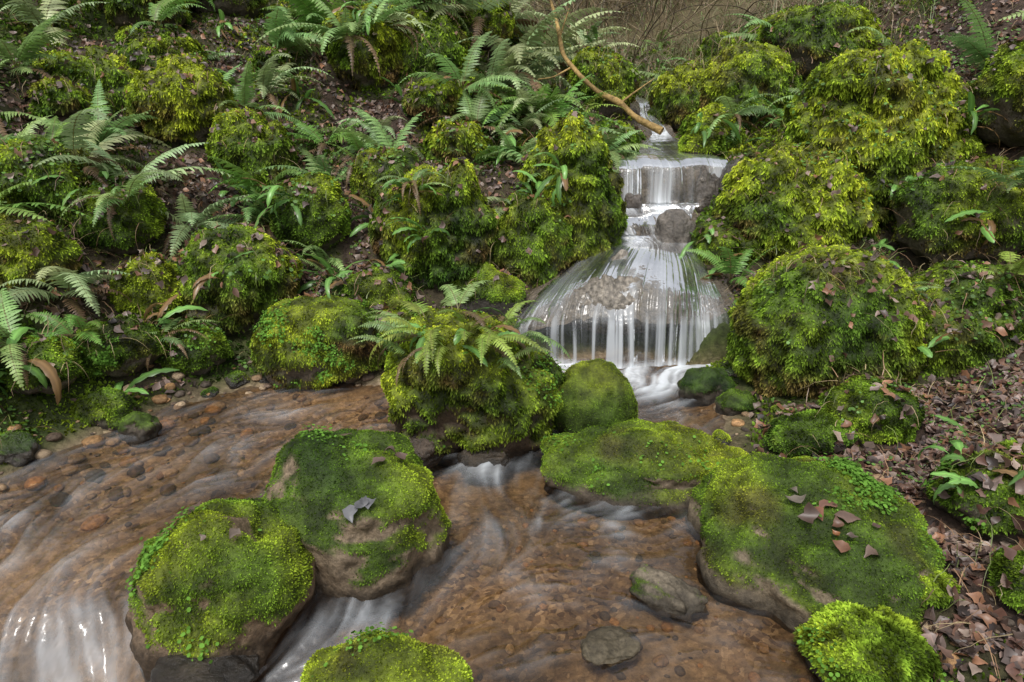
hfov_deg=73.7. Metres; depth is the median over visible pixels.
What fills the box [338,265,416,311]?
mossy boulder
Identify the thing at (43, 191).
mossy boulder
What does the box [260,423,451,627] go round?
mossy boulder
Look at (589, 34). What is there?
fern
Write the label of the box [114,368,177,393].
harts tongue fern
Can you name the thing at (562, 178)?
harts tongue fern
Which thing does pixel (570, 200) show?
golden saxifrage
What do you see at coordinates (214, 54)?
fern
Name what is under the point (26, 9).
fern
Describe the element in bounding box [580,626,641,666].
stream stone
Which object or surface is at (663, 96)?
mossy boulder
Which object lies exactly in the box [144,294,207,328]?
harts tongue fern
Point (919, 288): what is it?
fern
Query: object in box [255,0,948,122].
dry grass
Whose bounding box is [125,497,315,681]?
mossy boulder
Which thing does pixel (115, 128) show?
fern
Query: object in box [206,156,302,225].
fern
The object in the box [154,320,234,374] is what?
mossy boulder
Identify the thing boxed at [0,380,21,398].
harts tongue fern
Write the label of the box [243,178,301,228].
harts tongue fern
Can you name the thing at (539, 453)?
stream stone
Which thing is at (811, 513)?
fallen leaves
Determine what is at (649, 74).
fern
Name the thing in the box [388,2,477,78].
mossy boulder
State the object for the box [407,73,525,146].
fern
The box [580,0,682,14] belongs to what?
bare bramble shrub
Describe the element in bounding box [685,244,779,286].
fern
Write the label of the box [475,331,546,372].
fern
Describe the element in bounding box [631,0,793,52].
bare bramble shrub
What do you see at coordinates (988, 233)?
harts tongue fern
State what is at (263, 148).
mossy boulder
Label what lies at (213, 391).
stream stone
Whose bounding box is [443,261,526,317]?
mossy boulder
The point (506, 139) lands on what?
fern
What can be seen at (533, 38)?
fern
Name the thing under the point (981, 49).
fern
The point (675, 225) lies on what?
stream stone
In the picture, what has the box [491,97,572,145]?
fern
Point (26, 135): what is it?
fern
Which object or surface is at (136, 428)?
stream stone
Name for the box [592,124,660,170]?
fern
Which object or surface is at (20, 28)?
ground moss
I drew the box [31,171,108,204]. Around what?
harts tongue fern
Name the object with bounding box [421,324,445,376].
fern
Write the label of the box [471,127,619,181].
fern
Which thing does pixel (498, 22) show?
mossy boulder
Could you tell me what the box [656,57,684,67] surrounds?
harts tongue fern
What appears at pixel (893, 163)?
mossy boulder
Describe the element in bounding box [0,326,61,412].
harts tongue fern
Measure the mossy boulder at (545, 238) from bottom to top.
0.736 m
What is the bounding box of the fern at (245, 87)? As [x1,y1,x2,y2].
[219,61,299,139]
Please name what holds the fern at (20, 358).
on the woodland ground at (62, 620)
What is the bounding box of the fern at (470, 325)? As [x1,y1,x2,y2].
[437,309,501,346]
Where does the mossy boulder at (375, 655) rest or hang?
on the woodland ground at (62, 620)
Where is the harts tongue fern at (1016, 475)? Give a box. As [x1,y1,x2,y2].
[992,468,1023,484]
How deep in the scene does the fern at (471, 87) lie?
5.15 m
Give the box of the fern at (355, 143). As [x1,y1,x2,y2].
[326,132,370,188]
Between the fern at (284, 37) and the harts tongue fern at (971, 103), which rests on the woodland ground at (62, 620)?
the fern at (284, 37)
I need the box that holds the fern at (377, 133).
[311,107,424,162]
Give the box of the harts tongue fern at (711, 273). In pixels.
[703,253,753,277]
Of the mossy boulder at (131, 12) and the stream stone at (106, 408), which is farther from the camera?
the mossy boulder at (131, 12)
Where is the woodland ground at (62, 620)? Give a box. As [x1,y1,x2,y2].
[0,0,1023,681]
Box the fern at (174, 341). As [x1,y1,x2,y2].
[146,317,217,371]
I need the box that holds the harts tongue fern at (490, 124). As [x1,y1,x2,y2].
[472,119,516,139]
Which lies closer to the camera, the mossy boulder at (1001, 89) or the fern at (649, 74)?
the mossy boulder at (1001, 89)
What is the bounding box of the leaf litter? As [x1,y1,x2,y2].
[0,0,1023,681]
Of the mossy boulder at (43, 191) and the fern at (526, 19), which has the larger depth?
the fern at (526, 19)
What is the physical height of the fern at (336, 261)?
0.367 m
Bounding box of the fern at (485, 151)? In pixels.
[472,146,504,189]
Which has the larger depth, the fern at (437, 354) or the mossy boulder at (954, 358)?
the mossy boulder at (954, 358)
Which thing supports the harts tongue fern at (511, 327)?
on the mossy boulder at (464, 400)
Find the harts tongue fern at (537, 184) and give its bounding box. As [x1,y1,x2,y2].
[507,170,573,200]
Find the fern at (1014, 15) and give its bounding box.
[999,10,1023,20]
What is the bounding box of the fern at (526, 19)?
[460,0,554,45]
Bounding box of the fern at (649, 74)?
[638,71,659,81]
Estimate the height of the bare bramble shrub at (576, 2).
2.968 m
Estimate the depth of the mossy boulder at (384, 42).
5.49 m
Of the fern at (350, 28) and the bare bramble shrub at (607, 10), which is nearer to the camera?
the fern at (350, 28)
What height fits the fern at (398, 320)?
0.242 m
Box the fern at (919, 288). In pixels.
[910,282,944,306]
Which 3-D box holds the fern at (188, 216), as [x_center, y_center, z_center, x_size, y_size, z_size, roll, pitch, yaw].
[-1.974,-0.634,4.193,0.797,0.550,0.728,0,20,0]
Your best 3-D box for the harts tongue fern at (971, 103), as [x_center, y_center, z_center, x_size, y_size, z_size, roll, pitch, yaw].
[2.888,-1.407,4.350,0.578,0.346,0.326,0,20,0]
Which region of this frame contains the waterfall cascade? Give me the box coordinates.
[513,96,727,368]
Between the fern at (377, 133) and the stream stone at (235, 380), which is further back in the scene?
the fern at (377, 133)
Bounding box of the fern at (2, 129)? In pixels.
[0,59,61,137]
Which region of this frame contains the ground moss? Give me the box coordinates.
[0,0,1023,681]
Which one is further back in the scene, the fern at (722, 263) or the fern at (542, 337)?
the fern at (722, 263)
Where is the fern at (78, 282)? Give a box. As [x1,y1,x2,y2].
[0,266,132,325]
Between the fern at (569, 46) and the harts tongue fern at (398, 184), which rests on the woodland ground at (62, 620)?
the fern at (569, 46)
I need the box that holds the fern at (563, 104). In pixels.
[498,74,628,133]
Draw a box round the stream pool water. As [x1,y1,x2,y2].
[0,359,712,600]
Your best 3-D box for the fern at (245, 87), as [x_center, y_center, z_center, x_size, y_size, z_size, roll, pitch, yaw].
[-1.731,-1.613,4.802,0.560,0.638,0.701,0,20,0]
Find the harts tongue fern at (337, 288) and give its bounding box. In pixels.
[322,268,352,297]
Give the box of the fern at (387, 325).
[358,310,413,372]
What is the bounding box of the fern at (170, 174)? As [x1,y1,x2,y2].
[34,139,233,193]
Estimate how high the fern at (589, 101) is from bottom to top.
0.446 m
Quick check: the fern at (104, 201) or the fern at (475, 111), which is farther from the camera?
the fern at (475, 111)
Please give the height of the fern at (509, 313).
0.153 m
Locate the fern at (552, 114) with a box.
[478,83,583,131]
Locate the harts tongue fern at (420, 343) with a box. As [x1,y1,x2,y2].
[400,323,424,363]
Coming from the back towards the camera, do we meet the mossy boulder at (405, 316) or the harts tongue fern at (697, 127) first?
the harts tongue fern at (697, 127)
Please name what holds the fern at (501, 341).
on the mossy boulder at (464, 400)
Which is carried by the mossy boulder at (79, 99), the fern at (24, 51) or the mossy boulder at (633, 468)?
the fern at (24, 51)
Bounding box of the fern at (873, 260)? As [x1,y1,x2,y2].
[845,255,885,265]
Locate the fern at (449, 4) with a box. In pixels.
[418,0,460,10]
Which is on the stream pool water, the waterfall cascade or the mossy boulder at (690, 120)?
the waterfall cascade
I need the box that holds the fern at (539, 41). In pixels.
[509,30,563,57]
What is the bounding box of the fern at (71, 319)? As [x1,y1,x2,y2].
[27,311,101,376]
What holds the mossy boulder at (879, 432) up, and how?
on the woodland ground at (62, 620)
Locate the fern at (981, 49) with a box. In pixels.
[936,0,997,76]
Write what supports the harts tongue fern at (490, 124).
on the woodland ground at (62, 620)
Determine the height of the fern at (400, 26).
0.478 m
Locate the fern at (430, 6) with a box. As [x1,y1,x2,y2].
[362,0,471,38]
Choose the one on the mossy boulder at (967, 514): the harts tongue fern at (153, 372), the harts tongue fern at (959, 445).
the harts tongue fern at (959, 445)
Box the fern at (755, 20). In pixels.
[722,14,771,41]
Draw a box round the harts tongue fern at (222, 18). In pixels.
[216,9,238,39]
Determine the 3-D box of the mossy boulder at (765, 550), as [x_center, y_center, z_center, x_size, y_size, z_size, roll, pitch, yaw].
[1.007,0.710,2.345,0.768,0.578,0.954,0,20,0]
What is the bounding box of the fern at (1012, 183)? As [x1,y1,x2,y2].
[946,157,1023,192]
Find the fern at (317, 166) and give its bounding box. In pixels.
[254,146,416,194]
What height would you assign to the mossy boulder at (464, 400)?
0.785 m
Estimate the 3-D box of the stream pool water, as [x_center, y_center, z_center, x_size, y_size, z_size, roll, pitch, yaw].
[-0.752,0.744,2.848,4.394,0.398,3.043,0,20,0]
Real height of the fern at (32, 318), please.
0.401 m
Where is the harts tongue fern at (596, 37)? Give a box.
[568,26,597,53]
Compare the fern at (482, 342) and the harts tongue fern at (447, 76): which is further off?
the harts tongue fern at (447, 76)
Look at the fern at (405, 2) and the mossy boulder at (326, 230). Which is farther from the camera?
the fern at (405, 2)
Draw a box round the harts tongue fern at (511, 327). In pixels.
[488,324,524,343]
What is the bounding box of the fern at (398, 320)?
[369,316,421,365]
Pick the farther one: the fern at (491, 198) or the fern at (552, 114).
the fern at (552, 114)
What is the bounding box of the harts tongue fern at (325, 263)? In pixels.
[297,254,377,295]
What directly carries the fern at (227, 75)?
on the woodland ground at (62, 620)
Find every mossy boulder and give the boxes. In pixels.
[0,137,114,225]
[0,212,84,292]
[0,333,87,394]
[26,77,93,117]
[29,45,141,120]
[64,175,166,255]
[70,314,167,378]
[92,0,195,28]
[107,251,184,325]
[113,24,208,71]
[123,52,236,148]
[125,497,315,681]
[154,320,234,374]
[174,221,303,335]
[189,0,268,18]
[204,106,298,194]
[249,294,387,393]
[250,45,295,75]
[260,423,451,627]
[268,171,351,253]
[299,622,473,681]
[320,2,403,91]
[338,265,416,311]
[348,146,419,207]
[368,157,499,290]
[374,308,415,364]
[380,306,565,469]
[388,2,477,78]
[401,77,466,124]
[423,119,492,164]
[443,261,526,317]
[451,0,515,56]
[492,191,575,287]
[517,110,628,268]
[540,418,748,520]
[552,358,638,433]
[566,46,640,117]
[596,120,640,157]
[647,59,708,129]
[677,125,727,156]
[679,102,746,149]
[685,451,956,632]
[691,214,765,267]
[696,31,742,61]
[698,41,803,125]
[712,138,880,262]
[726,244,933,399]
[746,22,759,42]
[756,1,882,79]
[763,409,857,457]
[774,38,989,238]
[793,599,946,681]
[818,374,925,445]
[889,154,1023,262]
[910,259,1023,377]
[919,567,961,609]
[921,439,1023,542]
[967,40,1023,147]
[987,544,1023,613]
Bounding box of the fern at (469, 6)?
[431,0,516,49]
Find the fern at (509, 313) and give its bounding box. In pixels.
[499,300,537,324]
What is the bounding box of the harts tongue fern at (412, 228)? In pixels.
[386,217,449,251]
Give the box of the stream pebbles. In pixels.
[0,363,1023,681]
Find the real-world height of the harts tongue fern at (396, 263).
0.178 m
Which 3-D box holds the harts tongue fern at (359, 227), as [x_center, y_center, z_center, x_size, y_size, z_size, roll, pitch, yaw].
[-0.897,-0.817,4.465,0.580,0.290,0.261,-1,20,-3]
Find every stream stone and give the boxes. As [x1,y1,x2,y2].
[0,429,40,466]
[70,386,141,432]
[118,411,161,447]
[150,654,259,681]
[200,386,218,397]
[224,371,249,388]
[258,374,269,382]
[409,434,443,467]
[456,448,510,477]
[533,433,552,458]
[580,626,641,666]
[624,192,641,208]
[629,563,708,623]
[654,208,695,242]
[676,367,734,406]
[692,165,718,212]
[712,429,731,445]
[715,388,757,415]
[718,156,751,193]
[722,365,737,380]
[771,405,793,415]
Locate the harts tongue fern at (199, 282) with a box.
[192,251,253,299]
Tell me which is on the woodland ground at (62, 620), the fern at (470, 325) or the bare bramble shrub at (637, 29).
the bare bramble shrub at (637, 29)
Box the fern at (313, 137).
[283,116,377,164]
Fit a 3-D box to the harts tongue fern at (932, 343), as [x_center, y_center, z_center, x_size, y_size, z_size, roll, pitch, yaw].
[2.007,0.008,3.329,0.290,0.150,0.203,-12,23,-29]
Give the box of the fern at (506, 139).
[492,125,537,160]
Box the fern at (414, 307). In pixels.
[388,301,428,321]
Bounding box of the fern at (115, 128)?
[40,79,157,145]
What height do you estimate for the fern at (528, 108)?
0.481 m
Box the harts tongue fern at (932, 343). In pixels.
[917,331,959,357]
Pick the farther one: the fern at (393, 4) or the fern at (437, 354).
the fern at (393, 4)
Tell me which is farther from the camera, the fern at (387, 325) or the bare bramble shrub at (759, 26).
the bare bramble shrub at (759, 26)
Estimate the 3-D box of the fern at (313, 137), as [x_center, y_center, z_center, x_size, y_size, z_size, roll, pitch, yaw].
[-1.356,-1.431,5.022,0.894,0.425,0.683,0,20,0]
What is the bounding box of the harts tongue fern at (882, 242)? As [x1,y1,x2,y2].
[866,239,901,269]
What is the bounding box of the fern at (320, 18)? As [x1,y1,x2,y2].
[289,6,325,24]
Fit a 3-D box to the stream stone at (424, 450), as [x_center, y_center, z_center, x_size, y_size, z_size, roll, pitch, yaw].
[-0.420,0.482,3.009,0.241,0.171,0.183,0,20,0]
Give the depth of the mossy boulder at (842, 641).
1.79 m
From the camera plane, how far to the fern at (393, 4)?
6.43 m
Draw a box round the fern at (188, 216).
[161,193,258,257]
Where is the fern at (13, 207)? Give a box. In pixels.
[0,181,89,221]
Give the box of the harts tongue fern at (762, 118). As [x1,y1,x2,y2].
[750,111,782,131]
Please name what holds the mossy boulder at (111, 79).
on the woodland ground at (62, 620)
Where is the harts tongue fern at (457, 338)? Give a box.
[451,307,507,366]
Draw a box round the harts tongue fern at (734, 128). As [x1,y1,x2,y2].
[722,119,766,145]
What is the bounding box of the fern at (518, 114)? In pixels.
[469,94,590,124]
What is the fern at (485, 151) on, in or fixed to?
on the woodland ground at (62, 620)
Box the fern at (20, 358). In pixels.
[0,288,29,389]
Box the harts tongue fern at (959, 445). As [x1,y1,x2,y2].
[918,415,983,465]
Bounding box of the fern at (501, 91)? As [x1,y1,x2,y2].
[470,73,523,103]
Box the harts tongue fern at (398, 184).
[382,181,442,205]
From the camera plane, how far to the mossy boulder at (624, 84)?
6.36 m
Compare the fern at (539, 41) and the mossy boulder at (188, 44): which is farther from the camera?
the fern at (539, 41)
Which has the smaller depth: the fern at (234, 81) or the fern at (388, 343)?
the fern at (388, 343)
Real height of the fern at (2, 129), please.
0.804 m
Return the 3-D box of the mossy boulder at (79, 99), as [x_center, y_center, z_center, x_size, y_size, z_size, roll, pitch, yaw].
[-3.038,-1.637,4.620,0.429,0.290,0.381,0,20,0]
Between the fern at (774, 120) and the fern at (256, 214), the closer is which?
the fern at (256, 214)
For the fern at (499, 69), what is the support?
on the woodland ground at (62, 620)
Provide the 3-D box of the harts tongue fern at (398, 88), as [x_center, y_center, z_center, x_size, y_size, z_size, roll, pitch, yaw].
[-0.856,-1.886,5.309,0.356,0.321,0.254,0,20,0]
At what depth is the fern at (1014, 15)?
4.95 m
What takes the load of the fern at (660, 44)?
on the woodland ground at (62, 620)
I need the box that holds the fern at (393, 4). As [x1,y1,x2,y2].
[361,0,448,9]
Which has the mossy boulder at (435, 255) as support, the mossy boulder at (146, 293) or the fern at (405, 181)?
the fern at (405, 181)
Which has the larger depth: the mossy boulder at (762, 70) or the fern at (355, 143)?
the mossy boulder at (762, 70)
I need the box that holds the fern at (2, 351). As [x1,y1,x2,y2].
[0,349,13,414]
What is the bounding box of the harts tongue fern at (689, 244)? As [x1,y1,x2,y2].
[680,228,713,256]
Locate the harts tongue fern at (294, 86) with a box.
[267,77,334,118]
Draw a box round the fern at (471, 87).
[398,31,525,109]
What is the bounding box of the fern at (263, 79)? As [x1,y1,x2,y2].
[230,53,330,122]
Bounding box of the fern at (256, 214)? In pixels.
[206,186,272,236]
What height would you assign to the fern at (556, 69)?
0.767 m
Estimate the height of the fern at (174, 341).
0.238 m
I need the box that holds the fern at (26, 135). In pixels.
[0,115,64,144]
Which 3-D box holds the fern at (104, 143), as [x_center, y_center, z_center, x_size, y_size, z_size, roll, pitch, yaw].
[-2.633,-1.161,4.117,0.989,0.469,0.903,0,20,0]
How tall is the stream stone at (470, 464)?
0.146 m
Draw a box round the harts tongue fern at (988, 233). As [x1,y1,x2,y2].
[945,205,997,244]
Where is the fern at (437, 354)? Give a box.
[402,339,448,375]
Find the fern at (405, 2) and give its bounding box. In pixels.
[378,0,421,12]
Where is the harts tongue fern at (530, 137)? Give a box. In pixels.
[522,130,540,145]
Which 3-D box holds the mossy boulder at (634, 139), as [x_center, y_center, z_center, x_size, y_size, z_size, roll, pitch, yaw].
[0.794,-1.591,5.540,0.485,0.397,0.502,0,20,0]
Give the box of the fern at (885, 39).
[846,26,890,45]
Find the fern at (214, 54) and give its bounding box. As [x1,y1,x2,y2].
[207,51,242,59]
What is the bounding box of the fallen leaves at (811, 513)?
[783,486,880,557]
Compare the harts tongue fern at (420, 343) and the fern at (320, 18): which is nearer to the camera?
the harts tongue fern at (420, 343)
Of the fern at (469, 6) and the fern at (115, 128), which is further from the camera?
the fern at (469, 6)
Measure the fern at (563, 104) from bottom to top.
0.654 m
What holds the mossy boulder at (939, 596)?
on the woodland ground at (62, 620)
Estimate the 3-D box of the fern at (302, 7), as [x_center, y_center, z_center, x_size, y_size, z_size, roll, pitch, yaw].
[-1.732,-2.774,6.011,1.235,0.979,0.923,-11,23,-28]
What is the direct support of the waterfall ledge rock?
on the woodland ground at (62, 620)
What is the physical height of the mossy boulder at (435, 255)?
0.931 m
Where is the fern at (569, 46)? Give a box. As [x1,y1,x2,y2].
[546,28,586,54]
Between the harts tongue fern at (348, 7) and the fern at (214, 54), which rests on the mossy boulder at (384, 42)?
the harts tongue fern at (348, 7)
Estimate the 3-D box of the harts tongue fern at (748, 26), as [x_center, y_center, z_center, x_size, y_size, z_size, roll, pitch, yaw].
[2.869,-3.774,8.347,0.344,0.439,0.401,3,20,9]
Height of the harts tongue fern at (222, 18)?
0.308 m
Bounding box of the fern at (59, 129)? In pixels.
[13,105,122,145]
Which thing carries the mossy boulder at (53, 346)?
on the woodland ground at (62, 620)
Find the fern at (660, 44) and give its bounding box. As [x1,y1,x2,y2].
[644,29,676,49]
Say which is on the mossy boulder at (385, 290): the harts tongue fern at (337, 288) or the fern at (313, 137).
the harts tongue fern at (337, 288)
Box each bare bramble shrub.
[521,0,686,35]
[526,0,693,37]
[561,0,694,60]
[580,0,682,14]
[607,0,740,42]
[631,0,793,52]
[640,0,805,97]
[653,0,794,63]
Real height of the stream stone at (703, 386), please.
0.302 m
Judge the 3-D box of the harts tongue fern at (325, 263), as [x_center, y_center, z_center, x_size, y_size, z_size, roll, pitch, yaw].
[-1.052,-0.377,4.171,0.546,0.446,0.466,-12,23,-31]
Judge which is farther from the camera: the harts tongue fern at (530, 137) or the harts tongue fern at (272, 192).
the harts tongue fern at (530, 137)
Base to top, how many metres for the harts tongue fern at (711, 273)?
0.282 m
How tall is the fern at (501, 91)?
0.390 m
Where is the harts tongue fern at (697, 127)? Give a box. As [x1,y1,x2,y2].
[691,112,723,147]
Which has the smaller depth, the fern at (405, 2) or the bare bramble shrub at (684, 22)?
the fern at (405, 2)
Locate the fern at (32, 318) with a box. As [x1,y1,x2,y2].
[0,299,56,334]
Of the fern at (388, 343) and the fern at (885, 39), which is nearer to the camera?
the fern at (388, 343)
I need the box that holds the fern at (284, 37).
[263,6,322,55]
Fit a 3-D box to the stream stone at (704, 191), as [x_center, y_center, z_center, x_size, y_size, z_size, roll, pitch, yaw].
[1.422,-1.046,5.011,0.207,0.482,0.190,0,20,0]
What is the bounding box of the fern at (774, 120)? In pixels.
[756,94,783,134]
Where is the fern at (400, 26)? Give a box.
[380,5,434,59]
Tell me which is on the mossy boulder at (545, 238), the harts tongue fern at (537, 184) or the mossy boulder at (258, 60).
the harts tongue fern at (537, 184)
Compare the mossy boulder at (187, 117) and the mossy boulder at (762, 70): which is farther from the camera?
the mossy boulder at (762, 70)
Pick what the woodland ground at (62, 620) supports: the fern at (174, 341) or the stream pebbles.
the stream pebbles
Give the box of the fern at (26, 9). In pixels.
[0,0,108,45]
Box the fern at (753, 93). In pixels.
[730,85,779,139]
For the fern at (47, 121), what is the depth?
4.30 m
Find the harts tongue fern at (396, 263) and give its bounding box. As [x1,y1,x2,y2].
[365,253,413,280]
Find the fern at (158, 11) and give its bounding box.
[130,0,205,33]
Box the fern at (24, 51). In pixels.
[0,10,76,78]
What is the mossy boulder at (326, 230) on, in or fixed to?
on the woodland ground at (62, 620)
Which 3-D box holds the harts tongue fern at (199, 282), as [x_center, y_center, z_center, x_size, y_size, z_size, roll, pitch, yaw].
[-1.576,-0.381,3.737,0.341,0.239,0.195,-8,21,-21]
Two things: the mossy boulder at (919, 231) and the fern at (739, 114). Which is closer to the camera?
the mossy boulder at (919, 231)
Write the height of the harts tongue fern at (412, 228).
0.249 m
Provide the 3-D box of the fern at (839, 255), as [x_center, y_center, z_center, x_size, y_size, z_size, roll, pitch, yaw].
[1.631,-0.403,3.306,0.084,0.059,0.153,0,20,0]
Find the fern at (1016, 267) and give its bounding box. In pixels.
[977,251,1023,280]
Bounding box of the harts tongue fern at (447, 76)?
[444,60,503,100]
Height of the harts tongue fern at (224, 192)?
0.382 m
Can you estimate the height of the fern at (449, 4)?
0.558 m
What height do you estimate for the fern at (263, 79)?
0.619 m
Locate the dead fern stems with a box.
[0,0,1023,680]
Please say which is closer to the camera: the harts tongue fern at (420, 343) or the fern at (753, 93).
the harts tongue fern at (420, 343)
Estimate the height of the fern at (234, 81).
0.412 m
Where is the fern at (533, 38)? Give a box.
[455,0,619,96]
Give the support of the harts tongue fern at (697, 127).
on the mossy boulder at (688, 142)
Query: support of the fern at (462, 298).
on the mossy boulder at (464, 400)
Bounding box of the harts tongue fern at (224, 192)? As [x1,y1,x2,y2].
[206,161,261,206]
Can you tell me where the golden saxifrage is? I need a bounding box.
[0,0,1023,681]
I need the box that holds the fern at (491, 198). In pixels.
[487,190,536,216]
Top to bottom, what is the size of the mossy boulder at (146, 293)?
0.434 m
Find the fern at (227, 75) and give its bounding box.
[223,63,242,80]
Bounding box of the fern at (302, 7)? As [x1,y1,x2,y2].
[260,0,371,46]
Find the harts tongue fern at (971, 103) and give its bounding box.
[964,92,1008,146]
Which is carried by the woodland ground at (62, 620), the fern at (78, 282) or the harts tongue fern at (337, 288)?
the fern at (78, 282)
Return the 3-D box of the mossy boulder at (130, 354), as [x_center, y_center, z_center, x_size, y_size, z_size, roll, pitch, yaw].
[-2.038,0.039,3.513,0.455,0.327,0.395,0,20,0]
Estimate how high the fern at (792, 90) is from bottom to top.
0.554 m
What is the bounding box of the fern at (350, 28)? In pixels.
[253,0,422,75]
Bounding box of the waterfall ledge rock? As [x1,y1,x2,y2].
[515,101,735,334]
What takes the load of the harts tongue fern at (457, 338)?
on the mossy boulder at (464, 400)
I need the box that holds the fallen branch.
[537,0,663,134]
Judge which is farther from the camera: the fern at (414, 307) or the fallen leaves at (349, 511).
the fern at (414, 307)
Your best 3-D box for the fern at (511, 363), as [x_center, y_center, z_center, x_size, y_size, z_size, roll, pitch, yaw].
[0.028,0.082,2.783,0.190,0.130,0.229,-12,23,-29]
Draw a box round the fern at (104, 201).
[59,172,163,239]
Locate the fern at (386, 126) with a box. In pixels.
[334,116,423,160]
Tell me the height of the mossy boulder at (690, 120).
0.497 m
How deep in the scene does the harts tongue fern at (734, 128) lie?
5.40 m
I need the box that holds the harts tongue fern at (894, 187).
[890,175,917,198]
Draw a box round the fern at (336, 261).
[281,240,347,294]
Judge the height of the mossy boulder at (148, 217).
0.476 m
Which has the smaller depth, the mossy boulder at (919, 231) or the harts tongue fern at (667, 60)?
the mossy boulder at (919, 231)
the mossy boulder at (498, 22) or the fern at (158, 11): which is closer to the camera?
the fern at (158, 11)
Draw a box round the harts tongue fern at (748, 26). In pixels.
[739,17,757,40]
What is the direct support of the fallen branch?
on the woodland ground at (62, 620)
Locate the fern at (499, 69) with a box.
[486,39,560,96]
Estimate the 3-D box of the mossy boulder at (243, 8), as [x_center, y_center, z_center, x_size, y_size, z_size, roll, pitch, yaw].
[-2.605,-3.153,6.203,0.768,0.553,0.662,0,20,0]
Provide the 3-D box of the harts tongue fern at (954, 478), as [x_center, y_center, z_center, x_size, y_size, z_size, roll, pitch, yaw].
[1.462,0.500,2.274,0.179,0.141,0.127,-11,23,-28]
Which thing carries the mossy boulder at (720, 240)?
on the woodland ground at (62, 620)
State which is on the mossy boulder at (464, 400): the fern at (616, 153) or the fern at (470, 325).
the fern at (470, 325)
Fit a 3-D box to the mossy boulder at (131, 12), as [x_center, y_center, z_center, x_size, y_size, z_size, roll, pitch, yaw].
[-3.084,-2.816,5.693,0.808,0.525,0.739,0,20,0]
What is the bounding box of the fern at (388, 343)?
[348,334,407,386]
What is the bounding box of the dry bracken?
[522,0,715,29]
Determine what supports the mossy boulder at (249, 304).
on the woodland ground at (62, 620)
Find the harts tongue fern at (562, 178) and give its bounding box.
[534,152,567,206]
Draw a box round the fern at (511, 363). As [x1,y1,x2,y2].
[497,346,553,377]
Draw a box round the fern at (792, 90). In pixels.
[767,87,799,107]
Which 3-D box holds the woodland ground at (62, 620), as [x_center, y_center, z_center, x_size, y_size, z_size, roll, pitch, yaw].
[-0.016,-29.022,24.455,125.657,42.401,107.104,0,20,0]
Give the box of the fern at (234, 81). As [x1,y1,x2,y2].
[210,67,309,96]
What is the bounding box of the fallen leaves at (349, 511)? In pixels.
[185,425,407,540]
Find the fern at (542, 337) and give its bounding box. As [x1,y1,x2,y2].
[510,317,570,358]
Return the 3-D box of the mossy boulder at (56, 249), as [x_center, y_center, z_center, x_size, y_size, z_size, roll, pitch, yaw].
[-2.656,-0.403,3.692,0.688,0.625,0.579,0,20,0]
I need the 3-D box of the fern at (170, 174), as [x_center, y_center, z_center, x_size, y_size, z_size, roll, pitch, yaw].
[-2.345,-0.977,4.202,0.572,0.553,1.192,15,25,35]
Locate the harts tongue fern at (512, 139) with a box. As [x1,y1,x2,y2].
[496,129,523,164]
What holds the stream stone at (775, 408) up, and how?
on the woodland ground at (62, 620)
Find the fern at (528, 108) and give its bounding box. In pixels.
[513,88,551,129]
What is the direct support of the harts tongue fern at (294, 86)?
on the woodland ground at (62, 620)
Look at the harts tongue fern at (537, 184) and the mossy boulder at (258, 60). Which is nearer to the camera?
the harts tongue fern at (537, 184)
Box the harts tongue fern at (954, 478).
[931,471,978,502]
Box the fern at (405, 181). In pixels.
[375,168,450,216]
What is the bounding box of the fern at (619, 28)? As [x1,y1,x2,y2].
[549,26,631,50]
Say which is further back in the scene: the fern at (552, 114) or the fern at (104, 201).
the fern at (552, 114)
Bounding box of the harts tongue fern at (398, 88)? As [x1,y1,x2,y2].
[381,77,407,115]
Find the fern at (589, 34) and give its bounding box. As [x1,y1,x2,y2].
[556,21,638,62]
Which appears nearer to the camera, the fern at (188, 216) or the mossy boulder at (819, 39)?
the fern at (188, 216)
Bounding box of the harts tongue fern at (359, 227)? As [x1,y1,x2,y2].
[343,193,372,236]
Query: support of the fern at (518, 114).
on the woodland ground at (62, 620)
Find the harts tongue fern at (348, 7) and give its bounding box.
[332,0,371,34]
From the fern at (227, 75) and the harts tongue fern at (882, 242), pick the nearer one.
the harts tongue fern at (882, 242)
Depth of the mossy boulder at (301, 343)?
3.59 m
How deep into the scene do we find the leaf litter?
3.34 m
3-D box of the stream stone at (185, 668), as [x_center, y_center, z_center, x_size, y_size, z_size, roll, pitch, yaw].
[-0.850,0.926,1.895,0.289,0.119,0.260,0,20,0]
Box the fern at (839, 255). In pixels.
[835,251,857,264]
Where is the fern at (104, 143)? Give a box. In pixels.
[60,109,177,187]
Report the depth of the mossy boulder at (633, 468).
2.69 m
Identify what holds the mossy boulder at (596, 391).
on the woodland ground at (62, 620)
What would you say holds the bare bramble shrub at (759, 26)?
on the woodland ground at (62, 620)
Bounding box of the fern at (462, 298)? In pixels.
[439,280,492,325]
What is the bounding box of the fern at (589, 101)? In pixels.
[578,90,619,123]
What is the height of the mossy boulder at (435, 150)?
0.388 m
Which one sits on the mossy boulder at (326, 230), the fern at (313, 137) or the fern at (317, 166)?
the fern at (317, 166)
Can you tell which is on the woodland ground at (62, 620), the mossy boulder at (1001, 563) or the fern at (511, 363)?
the mossy boulder at (1001, 563)
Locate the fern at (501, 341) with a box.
[456,330,517,366]
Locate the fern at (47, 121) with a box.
[19,115,157,196]
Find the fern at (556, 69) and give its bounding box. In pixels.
[527,7,641,87]
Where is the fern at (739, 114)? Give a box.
[707,94,776,133]
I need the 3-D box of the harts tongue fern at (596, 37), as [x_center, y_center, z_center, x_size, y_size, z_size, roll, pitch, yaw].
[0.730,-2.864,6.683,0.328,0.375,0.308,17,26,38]

